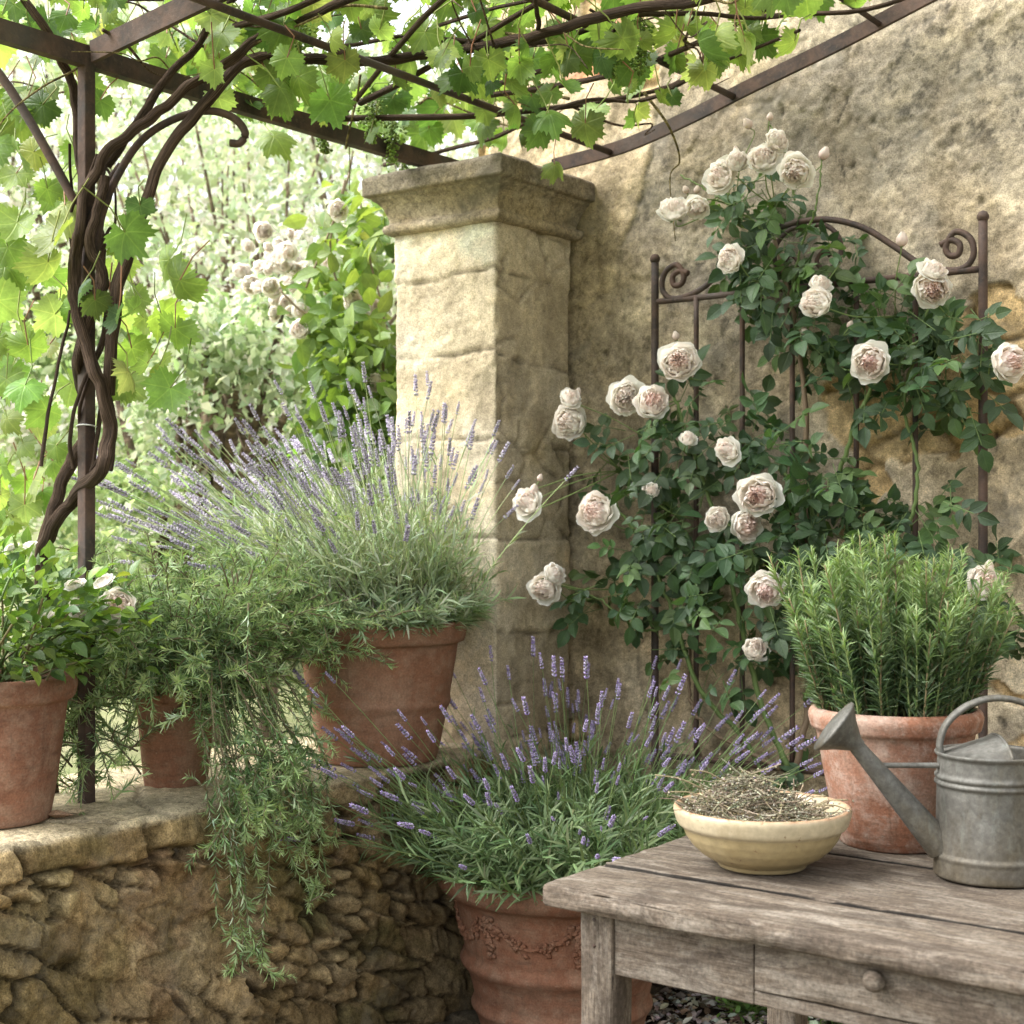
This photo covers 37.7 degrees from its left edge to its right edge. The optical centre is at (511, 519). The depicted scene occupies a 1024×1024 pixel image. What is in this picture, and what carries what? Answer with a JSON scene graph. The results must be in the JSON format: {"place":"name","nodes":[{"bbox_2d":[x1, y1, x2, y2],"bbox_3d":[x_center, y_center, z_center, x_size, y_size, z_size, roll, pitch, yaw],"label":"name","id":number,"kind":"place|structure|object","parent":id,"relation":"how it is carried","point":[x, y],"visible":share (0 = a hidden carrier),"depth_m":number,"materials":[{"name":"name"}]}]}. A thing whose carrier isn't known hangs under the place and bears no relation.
{"place":"outdoors","nodes":[
{"label":"outdoors","id":0,"kind":"place"},
{"bbox_2d":[0,527,312,775],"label":"ground","id":1,"kind":"structure","parent":0,"point":[72,770],"depth_m":9.47,"materials":[{"name":"beige"}]},
{"bbox_2d":[4,286,102,467],"bbox_3d":[-2.853,-0.669,8.188,1.492,1.338,1.496,0,0,-7],"label":"garden shrub","id":2,"kind":"object","parent":1,"relation":"on","point":[47,362],"visible":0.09,"depth_m":8.05,"materials":[{"name":"green plant"}]},
{"bbox_2d":[0,305,178,593],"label":"flowering shrub","id":3,"kind":"object","parent":1,"relation":"on","point":[6,442],"visible":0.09,"depth_m":6.07,"materials":[{"name":"green plant"}]},
{"bbox_2d":[0,449,301,633],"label":"garden shrub","id":4,"kind":"object","parent":1,"relation":"on","point":[70,525],"visible":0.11,"depth_m":5.35,"materials":[{"name":"green plant"}]},
{"bbox_2d":[5,285,328,602],"bbox_3d":[-3.597,-0.570,13.391,4.087,3.206,4.414,0,0,8],"label":"hedge bush","id":5,"kind":"object","parent":1,"relation":"on","point":[141,567],"depth_m":12.54,"materials":[{"name":"green plant"}]},
{"bbox_2d":[0,0,376,643],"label":"flowering tree","id":6,"kind":"object","parent":1,"relation":"on","point":[25,68],"visible":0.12,"depth_m":8.56,"materials":[{"name":"green plant"}]},
{"bbox_2d":[0,234,387,581],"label":"hedge bush","id":7,"kind":"object","parent":1,"relation":"on","point":[220,280],"depth_m":12.62,"materials":[{"name":"green plant"}]},
{"bbox_2d":[51,272,378,747],"bbox_3d":[-1.169,0.159,5.884,1.374,2.352,1.231,0,0,-5],"label":"old fruit tree","id":8,"kind":"object","parent":1,"relation":"on","point":[218,403],"visible":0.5,"depth_m":5.66,"materials":[{"name":"bark"},{"name":"leaf"}]},
{"bbox_2d":[14,3,477,742],"bbox_3d":[-1.159,-0.622,7.050,2.552,3.828,2.412,0,0,-2],"label":"olive tree","id":9,"kind":"object","parent":1,"relation":"on","point":[220,227],"visible":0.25,"depth_m":6.69,"materials":[{"name":"bark"},{"name":"leaf"}]},
{"bbox_2d":[0,734,493,1023],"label":"wall","id":10,"kind":"structure","parent":1,"relation":"on","point":[107,911],"depth_m":3.16,"materials":[{"name":"stone"}]},
{"bbox_2d":[48,808,87,817],"bbox_3d":[-0.907,0.594,3.040,0.096,0.019,0.042,0,0,-17],"label":"stone chip","id":11,"kind":"object","parent":10,"relation":"on","point":[56,813],"visible":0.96,"depth_m":3.03,"materials":[{"name":"beige stone"}]},
{"bbox_2d":[0,526,191,828],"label":"potted shrub","id":12,"kind":"object","parent":10,"relation":"on","point":[34,696],"visible":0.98,"depth_m":2.96,"materials":[{"name":"green plant"}]},
{"bbox_2d":[0,522,421,984],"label":"trailing rosemary","id":13,"kind":"object","parent":10,"relation":"on","point":[216,642],"visible":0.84,"depth_m":3.23,"materials":[{"name":"plant"}]},
{"bbox_2d":[71,362,579,766],"bbox_3d":[-0.538,0.101,3.886,1.228,1.005,1.271,0,0,-22],"label":"potted lavender","id":14,"kind":"object","parent":10,"relation":"on","point":[403,562],"visible":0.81,"depth_m":3.64,"materials":[{"name":"plant"}]},
{"bbox_2d":[0,0,937,803],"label":"metal pergola","id":15,"kind":"object","parent":10,"relation":"on","point":[78,54],"visible":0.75,"depth_m":3.20,"materials":[{"name":"metal"}]},
{"bbox_2d":[0,0,904,792],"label":"grape vine","id":16,"kind":"object","parent":15,"relation":"attached to","point":[492,70],"visible":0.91,"depth_m":3.29,"materials":[{"name":"green plant"}]},
{"bbox_2d":[143,284,394,535],"bbox_3d":[-0.776,-0.612,13.013,4.022,3.323,4.119,0,0,37],"label":"hedge bush","id":17,"kind":"object","parent":1,"relation":"on","point":[347,464],"depth_m":12.28,"materials":[{"name":"green plant"}]},
{"bbox_2d":[106,1,478,526],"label":"flowering tree","id":18,"kind":"object","parent":1,"relation":"on","point":[316,184],"visible":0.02,"depth_m":8.94,"materials":[{"name":"green plant"}]},
{"bbox_2d":[362,152,594,794],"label":"stone pillar","id":19,"kind":"structure","parent":1,"relation":"on","point":[482,265],"depth_m":4.03,"materials":[{"name":"stone"}]},
{"bbox_2d":[478,0,1023,800],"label":"house wall","id":20,"kind":"structure","parent":1,"relation":"on","point":[914,122],"depth_m":3.81,"materials":[{"name":"stone"}]},
{"bbox_2d":[0,0,476,526],"label":"sky","id":21,"kind":"structure","parent":0,"point":[404,7],"materials":[{"name":"white"}]},
{"bbox_2d":[434,984,814,1023],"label":"paving","id":22,"kind":"structure","parent":0,"point":[465,1017],"depth_m":3.69,"materials":[{"name":"stone"}]},
{"bbox_2d":[273,636,826,1023],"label":"potted lavender","id":23,"kind":"object","parent":22,"relation":"on","point":[501,861],"visible":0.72,"depth_m":3.39,"materials":[{"name":"plant"}]},
{"bbox_2d":[714,996,766,1023],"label":"seedling clump","id":24,"kind":"object","parent":22,"relation":"on","point":[743,1007],"visible":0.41,"depth_m":3.62,"materials":[{"name":"green plant"}]},
{"bbox_2d":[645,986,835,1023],"bbox_3d":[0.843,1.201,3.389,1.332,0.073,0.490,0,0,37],"label":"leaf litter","id":25,"kind":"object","parent":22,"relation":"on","point":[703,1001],"visible":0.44,"depth_m":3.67,"materials":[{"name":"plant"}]},
{"bbox_2d":[543,835,1023,1023],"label":"wooden table","id":26,"kind":"object","parent":22,"relation":"on","point":[841,932],"visible":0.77,"depth_m":2.23,"materials":[{"name":"grey wood"}]},
{"bbox_2d":[673,790,851,874],"bbox_3d":[0.417,0.525,2.500,0.294,0.101,0.294,0,0,37],"label":"ceramic bowl","id":27,"kind":"object","parent":26,"relation":"on","point":[754,847],"visible":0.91,"depth_m":2.39,"materials":[{"name":"ceramic"}]},
{"bbox_2d":[651,753,853,821],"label":"dried herbs","id":28,"kind":"object","parent":27,"relation":"in","point":[747,792],"visible":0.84,"depth_m":2.47,"materials":[{"name":"beige plant"}]},
{"bbox_2d":[763,528,1023,853],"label":"potted rosemary","id":29,"kind":"object","parent":26,"relation":"on","point":[906,679],"visible":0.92,"depth_m":2.58,"materials":[{"name":"plant"}]},
{"bbox_2d":[814,695,1023,887],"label":"watering can","id":30,"kind":"object","parent":26,"relation":"on","point":[972,833],"visible":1,"depth_m":2.38,"materials":[{"name":"metal"}]},
{"bbox_2d":[650,210,988,986],"bbox_3d":[0.730,0.246,3.709,0.905,1.988,0.027,0,0,37],"label":"iron trellis","id":31,"kind":"object","parent":22,"relation":"on","point":[978,250],"visible":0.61,"depth_m":3.72,"materials":[{"name":"brown metal"}]},
{"bbox_2d":[512,112,1023,791],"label":"climbing rose","id":32,"kind":"object","parent":31,"relation":"attached to","point":[870,360],"visible":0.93,"depth_m":3.64,"materials":[{"name":"green plant"}]},
{"bbox_2d":[808,1017,842,1023],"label":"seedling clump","id":33,"kind":"object","parent":22,"relation":"on","point":[830,1022],"visible":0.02,"depth_m":3.59,"materials":[{"name":"green plant"}]}
]}

